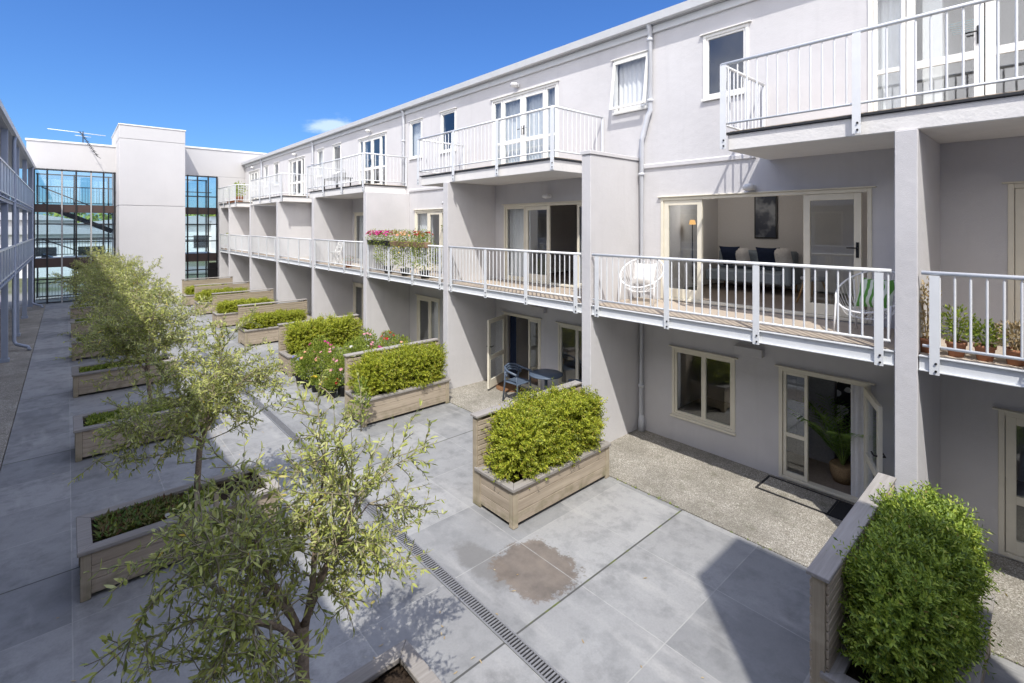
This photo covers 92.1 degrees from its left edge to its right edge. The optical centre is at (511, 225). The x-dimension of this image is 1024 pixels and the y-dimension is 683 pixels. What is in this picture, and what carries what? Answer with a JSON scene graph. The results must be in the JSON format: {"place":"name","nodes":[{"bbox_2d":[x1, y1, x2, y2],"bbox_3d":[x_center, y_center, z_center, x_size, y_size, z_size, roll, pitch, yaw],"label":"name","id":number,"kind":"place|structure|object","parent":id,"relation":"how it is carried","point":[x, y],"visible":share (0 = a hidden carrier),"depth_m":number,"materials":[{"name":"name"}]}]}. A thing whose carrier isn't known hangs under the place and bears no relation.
{"place":"outdoors","nodes":[
{"label":"outdoors","id":0,"kind":"place"},
{"bbox_2d":[0,304,45,470],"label":"aggregate walkway","id":1,"kind":"structure","parent":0,"point":[13,371],"depth_m":13.76,"materials":[{"name":"concrete"}]},
{"bbox_2d":[0,212,72,227],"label":"building","id":2,"kind":"structure","parent":0,"point":[51,219],"depth_m":63.22,"materials":[{"name":"beige paint"}]},
{"bbox_2d":[0,225,111,278],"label":"building","id":3,"kind":"structure","parent":0,"point":[54,231],"depth_m":39.74,"materials":[{"name":"white metal"}]},
{"bbox_2d":[35,247,55,257],"bbox_3d":[-37.227,2.285,39.103,1.680,1.190,0.057,0,0,-42],"label":"window","id":4,"kind":"structure","parent":3,"relation":"in","point":[51,250],"depth_m":39.23,"materials":[{"name":"grey metal"}]},
{"bbox_2d":[78,246,101,255],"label":"window","id":5,"kind":"structure","parent":3,"relation":"in","point":[82,248],"depth_m":40.88,"materials":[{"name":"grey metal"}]},
{"bbox_2d":[0,261,215,307],"bbox_3d":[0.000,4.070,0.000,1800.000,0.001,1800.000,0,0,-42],"label":"ground","id":6,"kind":"structure","parent":0,"point":[54,289],"depth_m":32.69,"materials":[{"name":"concrete"}]},
{"bbox_2d":[0,100,43,362],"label":"apartment building","id":7,"kind":"structure","parent":6,"relation":"on","point":[16,257],"depth_m":15.66,"materials":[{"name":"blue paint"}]},
{"bbox_2d":[25,123,266,303],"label":"stairwell block","id":8,"kind":"structure","parent":6,"relation":"on","point":[149,168],"depth_m":26.22,"materials":[{"name":"beige paint"}]},
{"bbox_2d":[47,128,104,158],"bbox_3d":[-22.329,-4.227,25.397,2.304,1.545,1.898,0,0,-42],"label":"tv aerial","id":9,"kind":"object","parent":8,"relation":"on","point":[83,135],"visible":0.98,"depth_m":25.84,"materials":[{"name":"grey metal"}]},
{"bbox_2d":[209,262,215,278],"bbox_3d":[-18.084,2.800,29.873,0.400,1.200,0.040,0,0,-42],"label":"door panel","id":10,"kind":"structure","parent":8,"relation":"in","point":[212,273],"depth_m":29.84,"materials":[{"name":"glass"}]},
{"bbox_2d":[209,216,215,252],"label":"building","id":11,"kind":"structure","parent":6,"relation":"on","point":[213,235],"depth_m":59.07,"materials":[{"name":"white metal"}]},
{"bbox_2d":[218,0,1023,563],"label":"apartment building","id":12,"kind":"structure","parent":6,"relation":"on","point":[554,192],"depth_m":8.70,"materials":[{"name":"paint"}]},
{"bbox_2d":[232,180,247,201],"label":"potted plant","id":13,"kind":"object","parent":12,"relation":"on","point":[240,197],"visible":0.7,"depth_m":27.99,"materials":[{"name":"green plant"}]},
{"bbox_2d":[332,142,340,174],"bbox_3d":[-7.241,-2.774,20.461,0.120,1.257,0.900,0,0,-42],"label":"window","id":14,"kind":"structure","parent":12,"relation":"in","point":[338,144],"depth_m":20.58,"materials":[{"name":"white glass"}]},
{"bbox_2d":[365,228,394,247],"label":"flower box","id":15,"kind":"object","parent":12,"relation":"attached to","point":[382,241],"visible":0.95,"depth_m":14.38,"materials":[{"name":"pink plastic"}]},
{"bbox_2d":[373,244,403,272],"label":"potted plant","id":16,"kind":"object","parent":12,"relation":"on","point":[376,246],"visible":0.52,"depth_m":14.39,"materials":[{"name":"green plant"}]},
{"bbox_2d":[387,229,414,249],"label":"flower box","id":17,"kind":"object","parent":12,"relation":"attached to","point":[400,243],"visible":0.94,"depth_m":13.46,"materials":[{"name":"ceramic"}]},
{"bbox_2d":[388,245,419,275],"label":"potted plant","id":18,"kind":"object","parent":12,"relation":"on","point":[406,268],"visible":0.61,"depth_m":13.68,"materials":[{"name":"green plant"}]},
{"bbox_2d":[408,117,421,159],"bbox_3d":[-3.033,-2.774,15.859,0.215,1.257,0.830,0,0,-42],"label":"window","id":19,"kind":"structure","parent":12,"relation":"in","point":[417,123],"depth_m":16.04,"materials":[{"name":"white glass"}]},
{"bbox_2d":[407,228,434,250],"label":"flower box","id":20,"kind":"object","parent":12,"relation":"attached to","point":[421,244],"visible":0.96,"depth_m":12.73,"materials":[{"name":"plant"}]},
{"bbox_2d":[408,243,441,278],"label":"potted plant","id":21,"kind":"object","parent":12,"relation":"on","point":[419,265],"visible":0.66,"depth_m":12.93,"materials":[{"name":"green plant"}]},
{"bbox_2d":[439,107,456,153],"bbox_3d":[-1.857,-2.774,14.482,0.120,1.257,0.870,0,0,-42],"label":"window","id":22,"kind":"structure","parent":12,"relation":"in","point":[453,110],"depth_m":14.56,"materials":[{"name":"white glass"}]},
{"bbox_2d":[555,321,581,385],"bbox_3d":[1.508,2.912,10.744,0.120,1.467,1.450,0,0,-42],"label":"window","id":23,"kind":"structure","parent":12,"relation":"in","point":[574,327],"depth_m":11.00,"materials":[{"name":"beige wood"}]},
{"bbox_2d":[609,49,647,114],"bbox_3d":[2.360,-2.819,9.775,0.341,1.127,0.930,0,0,-42],"label":"window","id":24,"kind":"structure","parent":12,"relation":"in","point":[632,67],"depth_m":9.89,"materials":[{"name":"white glass"}]},
{"bbox_2d":[619,259,663,306],"bbox_3d":[2.317,0.975,8.815,0.786,0.813,0.746,0,0,33],"label":"wire chair","id":25,"kind":"object","parent":12,"relation":"on","point":[641,287],"visible":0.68,"depth_m":8.77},
{"bbox_2d":[632,263,656,284],"bbox_3d":[2.382,0.860,8.915,0.420,0.420,0.160,0,-28,33],"label":"cushion","id":26,"kind":"object","parent":25,"relation":"on","point":[647,273],"visible":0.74,"depth_m":8.85,"materials":[{"name":"white fabric"}]},
{"bbox_2d":[668,345,737,435],"bbox_3d":[3.352,2.847,8.697,0.120,1.297,1.260,0,0,-42],"label":"window","id":27,"kind":"structure","parent":12,"relation":"in","point":[729,429],"depth_m":8.67,"materials":[{"name":"white wood"}]},
{"bbox_2d":[699,20,751,101],"bbox_3d":[3.626,-2.764,8.392,0.120,1.177,0.880,0,0,-42],"label":"window","id":28,"kind":"structure","parent":12,"relation":"in","point":[743,26],"depth_m":8.45,"materials":[{"name":"white wood"}]},
{"bbox_2d":[706,250,800,292],"bbox_3d":[5.232,0.966,10.666,0.950,0.852,1.750,0,0,-42],"label":"sofa","id":29,"kind":"object","parent":12,"relation":"on","point":[788,274],"visible":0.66,"depth_m":10.37,"materials":[{"name":"grey fabric"}]},
{"bbox_2d":[719,246,739,264],"bbox_3d":[4.922,0.670,11.092,0.180,0.480,0.480,-27,16,-35],"label":"cushion","id":30,"kind":"object","parent":29,"relation":"on","point":[727,253],"visible":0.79,"depth_m":11.03,"materials":[{"name":"blue fabric"}]},
{"bbox_2d":[732,248,751,266],"bbox_3d":[5.056,0.690,10.944,0.180,0.480,0.480,-26,14,-31],"label":"cushion","id":31,"kind":"object","parent":29,"relation":"on","point":[741,254],"visible":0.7,"depth_m":10.80,"materials":[{"name":"white fabric"}]},
{"bbox_2d":[756,247,780,267],"bbox_3d":[5.457,0.670,10.498,0.480,0.480,0.180,0,22,44],"label":"cushion","id":32,"kind":"object","parent":29,"relation":"on","point":[765,254],"visible":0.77,"depth_m":10.44,"materials":[{"name":"blue fabric"}]},
{"bbox_2d":[768,247,792,267],"bbox_3d":[5.624,0.670,10.312,0.180,0.480,0.480,-25,13,-29],"label":"cushion","id":33,"kind":"object","parent":29,"relation":"on","point":[782,255],"visible":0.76,"depth_m":10.18,"materials":[{"name":"white fabric"}]},
{"bbox_2d":[754,196,777,238],"bbox_3d":[5.657,-0.290,11.014,0.047,1.140,0.480,0,0,-42],"label":"framed picture","id":34,"kind":"object","parent":12,"relation":"attached to","point":[766,217],"visible":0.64,"depth_m":10.98,"materials":[{"name":"black"}]},
{"bbox_2d":[796,276,830,303],"bbox_3d":[5.383,1.142,8.817,0.416,0.484,0.416,0,0,-16],"label":"stool","id":35,"kind":"object","parent":12,"relation":"on","point":[820,279],"visible":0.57,"depth_m":8.80,"materials":[{"name":"brown wood"}]},
{"bbox_2d":[787,375,844,463],"bbox_3d":[5.105,2.909,8.681,0.595,2.018,1.130,0,0,-42],"label":"wardrobe","id":36,"kind":"object","parent":12,"relation":"on","point":[820,450],"visible":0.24,"depth_m":8.30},
{"bbox_2d":[787,394,863,484],"bbox_3d":[5.071,3.332,7.603,1.608,1.173,1.475,0,0,-42],"label":"potted palm","id":37,"kind":"object","parent":12,"relation":"on","point":[840,469],"visible":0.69,"depth_m":7.59,"materials":[{"name":"green plant"}]},
{"bbox_2d":[837,382,850,427],"bbox_3d":[5.515,2.825,7.893,0.040,0.850,0.550,0,0,-42],"label":"wall hanging","id":38,"kind":"object","parent":12,"relation":"attached to","point":[844,392],"depth_m":8.01,"materials":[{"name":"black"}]},
{"bbox_2d":[833,271,894,342],"bbox_3d":[4.540,0.975,6.241,0.746,0.813,0.786,0,0,-32],"label":"wire chair","id":39,"kind":"object","parent":12,"relation":"on","point":[858,312],"visible":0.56,"depth_m":6.34,"materials":[{"name":"metal"}]},
{"bbox_2d":[854,278,894,308],"bbox_3d":[4.642,0.860,6.305,0.160,0.420,0.420,32,-16,-28],"label":"cushion","id":40,"kind":"object","parent":39,"relation":"on","point":[868,292],"visible":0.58,"depth_m":6.28,"materials":[{"name":"green fabric"}]},
{"bbox_2d":[919,276,942,352],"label":"potted plant","id":41,"kind":"object","parent":12,"relation":"on","point":[924,339],"visible":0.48,"depth_m":5.40,"materials":[{"name":"plant"}]},
{"bbox_2d":[941,304,980,357],"bbox_3d":[4.703,1.094,5.231,0.378,0.571,0.375,0,0,-42],"label":"potted plant","id":42,"kind":"object","parent":12,"relation":"on","point":[960,344],"visible":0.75,"depth_m":5.21,"materials":[{"name":"green plant"}]},
{"bbox_2d":[960,316,1008,361],"bbox_3d":[4.847,1.158,5.076,0.409,0.444,0.377,0,0,-42],"label":"potted plant","id":43,"kind":"object","parent":12,"relation":"on","point":[980,347],"visible":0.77,"depth_m":5.04,"materials":[{"name":"green plant"}]},
{"bbox_2d":[989,320,1023,366],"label":"potted plant","id":44,"kind":"object","parent":12,"relation":"on","point":[1013,350],"visible":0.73,"depth_m":4.89,"materials":[{"name":"plant"}]},
{"bbox_2d":[67,218,210,251],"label":"building","id":45,"kind":"structure","parent":0,"point":[192,231],"depth_m":59.03,"materials":[{"name":"white metal"}]},
{"bbox_2d":[0,0,686,219],"label":"sky","id":46,"kind":"structure","parent":0,"point":[262,76],"materials":[{"name":"blue"}]},
{"bbox_2d":[0,299,1023,682],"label":"courtyard paving","id":47,"kind":"structure","parent":0,"point":[704,599],"depth_m":5.58,"materials":[{"name":"concrete"}]},
{"bbox_2d":[70,304,111,318],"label":"planter box","id":48,"kind":"object","parent":47,"relation":"on","point":[74,311],"visible":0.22,"depth_m":20.72,"materials":[{"name":"wood"}]},
{"bbox_2d":[70,240,142,290],"bbox_3d":[-17.977,2.088,21.649,2.733,2.951,2.565,0,0,-26],"label":"olive tree","id":49,"kind":"object","parent":48,"relation":"in","point":[97,254],"visible":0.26,"depth_m":21.23,"materials":[{"name":"green plant"}]},
{"bbox_2d":[70,315,138,337],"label":"planter box","id":50,"kind":"object","parent":47,"relation":"on","point":[72,322],"visible":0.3,"depth_m":17.65,"materials":[{"name":"wood"}]},
{"bbox_2d":[65,247,147,315],"bbox_3d":[-15.080,2.163,18.315,2.472,2.806,2.464,0,0,22],"label":"olive tree","id":51,"kind":"object","parent":50,"relation":"in","point":[86,268],"visible":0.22,"depth_m":18.00,"materials":[{"name":"green plant"}]},
{"bbox_2d":[71,333,150,360],"bbox_3d":[-12.393,3.678,15.377,2.010,0.535,0.890,0,0,-42],"label":"planter box","id":52,"kind":"object","parent":47,"relation":"on","point":[81,351],"visible":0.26,"depth_m":14.59,"materials":[{"name":"wood"}]},
{"bbox_2d":[48,246,160,332],"bbox_3d":[-12.278,2.088,15.226,2.733,2.951,2.565,0,0,-11],"label":"olive tree","id":53,"kind":"object","parent":52,"relation":"in","point":[98,279],"visible":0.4,"depth_m":14.92,"materials":[{"name":"green plant"}]},
{"bbox_2d":[71,353,175,397],"bbox_3d":[-9.616,3.678,12.293,2.010,0.535,0.890,0,0,-42],"label":"planter box","id":54,"kind":"object","parent":47,"relation":"on","point":[78,376],"visible":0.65,"depth_m":11.77,"materials":[{"name":"wood"}]},
{"bbox_2d":[79,357,158,372],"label":"groundcover","id":55,"kind":"object","parent":54,"relation":"on","point":[92,368],"visible":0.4,"depth_m":11.97,"materials":[{"name":"green plant"}]},
{"bbox_2d":[71,255,185,362],"bbox_3d":[-9.577,2.163,12.458,2.472,2.806,2.464,0,0,37],"label":"olive tree","id":56,"kind":"object","parent":54,"relation":"in","point":[107,307],"visible":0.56,"depth_m":12.29,"materials":[{"name":"green plant"}]},
{"bbox_2d":[73,394,209,461],"bbox_3d":[-6.839,3.678,9.209,2.010,0.535,0.890,0,0,-42],"label":"planter box","id":57,"kind":"object","parent":47,"relation":"on","point":[84,444],"visible":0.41,"depth_m":8.49,"materials":[{"name":"wood"}]},
{"bbox_2d":[84,400,169,425],"bbox_3d":[-7.015,3.425,9.044,1.278,0.130,0.693,0,0,-42],"label":"groundcover","id":58,"kind":"object","parent":57,"relation":"on","point":[94,419],"visible":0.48,"depth_m":8.88,"materials":[{"name":"green plant"}]},
{"bbox_2d":[55,269,217,408],"bbox_3d":[-6.944,2.156,9.361,2.603,2.811,2.443,0,0,-42],"label":"olive tree","id":59,"kind":"object","parent":57,"relation":"in","point":[117,344],"visible":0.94,"depth_m":9.06,"materials":[{"name":"green plant"}]},
{"bbox_2d":[76,463,280,602],"bbox_3d":[-4.069,3.678,6.133,2.010,0.535,0.890,0,0,-42],"label":"planter box","id":60,"kind":"object","parent":47,"relation":"on","point":[91,552],"visible":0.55,"depth_m":5.52,"materials":[{"name":"wood"}]},
{"bbox_2d":[93,493,183,540],"bbox_3d":[-4.382,3.425,5.846,0.923,0.130,0.691,0,0,-42],"label":"groundcover","id":61,"kind":"object","parent":60,"relation":"on","point":[126,517],"visible":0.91,"depth_m":5.80,"materials":[{"name":"green plant"}]},
{"bbox_2d":[103,481,217,534],"bbox_3d":[-4.226,3.430,6.012,1.224,0.119,0.666,0,0,-42],"label":"groundcover","id":62,"kind":"object","parent":60,"relation":"in","point":[202,493],"visible":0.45,"depth_m":6.10,"materials":[{"name":"green plant"}]},
{"bbox_2d":[67,303,297,496],"bbox_3d":[-3.914,2.291,6.315,2.159,2.539,2.166,0,0,-25],"label":"olive tree","id":63,"kind":"object","parent":60,"relation":"in","point":[199,396],"visible":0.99,"depth_m":6.16,"materials":[{"name":"green plant"}]},
{"bbox_2d":[182,294,194,305],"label":"planter box","id":64,"kind":"object","parent":47,"relation":"on","point":[191,297],"visible":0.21,"depth_m":24.43,"materials":[{"name":"wood"}]},
{"bbox_2d":[183,283,225,294],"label":"hedge","id":65,"kind":"object","parent":64,"relation":"in","point":[190,290],"visible":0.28,"depth_m":24.63,"materials":[{"name":"green plant"}]},
{"bbox_2d":[194,301,211,314],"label":"planter box","id":66,"kind":"object","parent":47,"relation":"on","point":[201,305],"visible":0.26,"depth_m":22.05,"materials":[{"name":"wood"}]},
{"bbox_2d":[194,286,246,302],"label":"hedge","id":67,"kind":"object","parent":66,"relation":"in","point":[207,293],"visible":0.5,"depth_m":22.44,"materials":[{"name":"green plant"}]},
{"bbox_2d":[181,276,232,293],"bbox_3d":[-15.777,3.313,25.625,2.285,1.266,0.160,0,0,-42],"label":"privacy screen","id":68,"kind":"object","parent":47,"relation":"on","point":[188,282],"visible":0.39,"depth_m":25.52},
{"bbox_2d":[194,281,249,297],"bbox_3d":[-13.568,3.313,23.173,2.285,1.266,0.160,0,0,-42],"label":"privacy screen","id":69,"kind":"object","parent":47,"relation":"on","point":[199,288],"visible":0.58,"depth_m":23.13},
{"bbox_2d":[212,309,237,327],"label":"planter box","id":70,"kind":"object","parent":47,"relation":"on","point":[231,318],"visible":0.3,"depth_m":19.35,"materials":[{"name":"wood"}]},
{"bbox_2d":[214,297,273,313],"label":"hedge","id":71,"kind":"object","parent":70,"relation":"in","point":[228,306],"visible":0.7,"depth_m":19.70,"materials":[{"name":"green plant"}]},
{"bbox_2d":[212,288,272,320],"bbox_3d":[-11.093,3.313,20.423,2.285,1.266,0.160,0,0,-42],"label":"privacy screen","id":72,"kind":"object","parent":47,"relation":"on","point":[258,294],"visible":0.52,"depth_m":20.29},
{"bbox_2d":[237,299,307,342],"bbox_3d":[-8.416,3.313,17.451,2.285,1.266,0.160,0,0,-42],"label":"privacy screen","id":73,"kind":"object","parent":47,"relation":"on","point":[290,306],"visible":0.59,"depth_m":17.40,"materials":[{"name":"wood"}]},
{"bbox_2d":[239,322,307,346],"bbox_3d":[-8.205,3.678,17.063,2.090,0.535,0.830,0,0,-42],"label":"planter box","id":74,"kind":"object","parent":47,"relation":"on","point":[252,336],"visible":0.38,"depth_m":16.43,"materials":[{"name":"wood"}]},
{"bbox_2d":[236,308,307,329],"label":"hedge","id":75,"kind":"object","parent":74,"relation":"in","point":[278,316],"visible":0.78,"depth_m":16.88,"materials":[{"name":"green plant"}]},
{"bbox_2d":[290,350,309,384],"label":"potted plant","id":76,"kind":"object","parent":47,"relation":"on","point":[297,377],"visible":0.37,"depth_m":12.30,"materials":[{"name":"green plant"}]},
{"bbox_2d":[295,347,318,388],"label":"potted plant","id":77,"kind":"object","parent":47,"relation":"on","point":[312,360],"visible":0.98,"depth_m":11.99,"materials":[{"name":"green plant"}]},
{"bbox_2d":[308,374,320,391],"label":"potted plant","id":78,"kind":"object","parent":47,"relation":"on","point":[314,378],"visible":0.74,"depth_m":11.73,"materials":[{"name":"green plant"}]},
{"bbox_2d":[277,314,358,366],"bbox_3d":[-5.539,3.313,14.255,2.285,1.266,0.160,0,0,-42],"label":"privacy screen","id":79,"kind":"object","parent":47,"relation":"on","point":[282,346],"visible":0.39,"depth_m":13.53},
{"bbox_2d":[278,342,361,376],"bbox_3d":[-5.327,3.678,13.867,2.090,0.535,0.830,0,0,-42],"label":"planter box","id":80,"kind":"object","parent":47,"relation":"on","point":[285,356],"visible":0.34,"depth_m":13.13,"materials":[{"name":"wood"}]},
{"bbox_2d":[282,312,362,354],"bbox_3d":[-5.222,3.026,13.903,2.363,1.199,1.148,0,0,-42],"label":"hedge","id":81,"kind":"object","parent":80,"relation":"in","point":[340,329],"visible":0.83,"depth_m":13.66,"materials":[{"name":"green plant"}]},
{"bbox_2d":[307,335,333,375],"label":"potted plant","id":82,"kind":"object","parent":47,"relation":"on","point":[318,346],"visible":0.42,"depth_m":12.42,"materials":[{"name":"green plant"}]},
{"bbox_2d":[315,344,345,386],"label":"potted plant","id":83,"kind":"object","parent":47,"relation":"on","point":[330,352],"visible":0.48,"depth_m":11.97,"materials":[{"name":"green plant"}]},
{"bbox_2d":[321,375,340,398],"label":"potted plant","id":84,"kind":"object","parent":47,"relation":"on","point":[328,385],"visible":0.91,"depth_m":11.28,"materials":[{"name":"green plant"}]},
{"bbox_2d":[327,352,353,396],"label":"potted plant","id":85,"kind":"object","parent":47,"relation":"on","point":[341,388],"visible":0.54,"depth_m":11.41,"materials":[{"name":"green plant"}]},
{"bbox_2d":[342,336,367,365],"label":"potted plant","id":86,"kind":"object","parent":47,"relation":"on","point":[352,347],"visible":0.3,"depth_m":12.42,"materials":[{"name":"green plant"}]},
{"bbox_2d":[157,309,569,682],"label":"drain channel","id":87,"kind":"object","parent":47,"relation":"on","point":[540,666],"visible":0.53,"depth_m":5.25,"materials":[{"name":"metal"}]},
{"bbox_2d":[354,328,378,351],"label":"potted plant","id":88,"kind":"object","parent":47,"relation":"on","point":[369,343],"visible":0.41,"depth_m":13.05,"materials":[{"name":"green plant"}]},
{"bbox_2d":[337,639,441,682],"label":"planter box","id":89,"kind":"object","parent":47,"relation":"on","point":[403,661],"visible":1,"depth_m":3.83,"materials":[{"name":"wood"}]},
{"bbox_2d":[79,365,446,682],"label":"olive tree","id":90,"kind":"object","parent":89,"relation":"in","point":[245,533],"visible":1,"depth_m":2.96,"materials":[{"name":"green plant"}]},
{"bbox_2d":[350,375,371,431],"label":"tall weed","id":91,"kind":"object","parent":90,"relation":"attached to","point":[362,394],"visible":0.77,"depth_m":9.48,"materials":[{"name":"green plant"}]},
{"bbox_2d":[343,338,438,412],"bbox_3d":[-2.628,3.313,11.023,2.285,1.266,0.160,0,0,-42],"label":"privacy screen","id":92,"kind":"object","parent":47,"relation":"on","point":[348,360],"visible":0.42,"depth_m":10.41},
{"bbox_2d":[345,376,450,426],"bbox_3d":[-2.417,3.678,10.634,2.090,0.535,0.830,0,0,-42],"label":"planter box","id":93,"kind":"object","parent":47,"relation":"on","point":[399,401],"visible":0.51,"depth_m":10.25,"materials":[{"name":"wood"}]},
{"bbox_2d":[344,339,448,397],"bbox_3d":[-2.452,3.048,10.638,2.436,1.142,1.208,0,0,-42],"label":"hedge","id":94,"kind":"object","parent":93,"relation":"in","point":[428,362],"visible":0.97,"depth_m":10.40,"materials":[{"name":"green plant"}]},
{"bbox_2d":[470,380,581,503],"bbox_3d":[0.303,3.313,7.768,2.285,1.266,0.160,0,0,-42],"label":"privacy screen","id":95,"kind":"object","parent":47,"relation":"on","point":[480,418],"visible":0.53,"depth_m":7.04,"materials":[{"name":"wood"}]},
{"bbox_2d":[474,435,610,529],"bbox_3d":[0.514,3.678,7.380,2.090,0.535,0.830,0,0,-42],"label":"planter box","id":96,"kind":"object","parent":47,"relation":"on","point":[512,503],"visible":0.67,"depth_m":6.86,"materials":[{"name":"wood"}]},
{"bbox_2d":[481,377,609,488],"bbox_3d":[0.532,3.011,7.452,2.478,1.205,1.286,0,0,-42],"label":"hedge","id":97,"kind":"object","parent":96,"relation":"in","point":[566,417],"visible":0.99,"depth_m":7.01,"materials":[{"name":"green plant"}]},
{"bbox_2d":[806,472,895,682],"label":"privacy screen","id":98,"kind":"object","parent":47,"relation":"on","point":[824,569],"visible":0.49,"depth_m":3.91,"materials":[{"name":"wood"}]},
{"bbox_2d":[820,592,994,682],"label":"planter box","id":99,"kind":"object","parent":47,"relation":"on","point":[843,669],"visible":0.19,"depth_m":3.85,"materials":[{"name":"wood"}]},
{"bbox_2d":[832,480,1007,682],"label":"hedge","id":100,"kind":"object","parent":99,"relation":"in","point":[916,569],"visible":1,"depth_m":3.79,"materials":[{"name":"green plant"}]},
{"bbox_2d":[307,313,1023,666],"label":"aggregate path","id":101,"kind":"structure","parent":0,"point":[715,489],"depth_m":7.09,"materials":[{"name":"gravel"}]},
{"bbox_2d":[378,330,397,350],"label":"potted plant","id":102,"kind":"object","parent":101,"relation":"on","point":[389,335],"visible":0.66,"depth_m":14.87,"materials":[{"name":"green plant"}]},
{"bbox_2d":[496,381,526,391],"bbox_3d":[-0.114,3.933,12.008,0.500,0.014,0.840,0,0,-42],"label":"doormat","id":103,"kind":"object","parent":101,"relation":"on","point":[509,387],"visible":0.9,"depth_m":12.01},
{"bbox_2d":[502,363,531,400],"bbox_3d":[0.101,3.542,11.168,0.544,0.803,0.548,0,0,43],"label":"patio chair","id":104,"kind":"object","parent":101,"relation":"on","point":[517,380],"visible":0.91,"depth_m":11.15,"materials":[{"name":"blue plastic"}]},
{"bbox_2d":[529,369,562,389],"bbox_3d":[0.741,3.576,10.759,0.740,0.729,0.740,0,0,-42],"label":"patio table","id":105,"kind":"object","parent":101,"relation":"on","point":[545,375],"visible":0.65,"depth_m":10.73,"materials":[{"name":"blue metal"}]},
{"bbox_2d":[755,475,853,520],"bbox_3d":[4.318,3.933,7.104,0.525,0.015,1.380,0,0,-42],"label":"doormat","id":106,"kind":"object","parent":101,"relation":"on","point":[816,501],"visible":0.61,"depth_m":7.16,"materials":[{"name":"black rubber"}]},
{"bbox_2d":[948,19,984,94],"bbox_3d":[6.165,-2.026,6.829,0.511,1.418,0.600,0,0,-42],"label":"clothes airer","id":107,"kind":"object","parent":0,"point":[968,31],"visible":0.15,"depth_m":6.73,"materials":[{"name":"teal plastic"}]},
{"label":"hill","id":108,"kind":"structure","parent":0,"visible":0},
{"bbox_2d":[43,212,215,222],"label":"hillside trees","id":109,"kind":"object","parent":108,"relation":"on","point":[95,217],"visible":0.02,"depth_m":124.93,"materials":[{"name":"green plant"}]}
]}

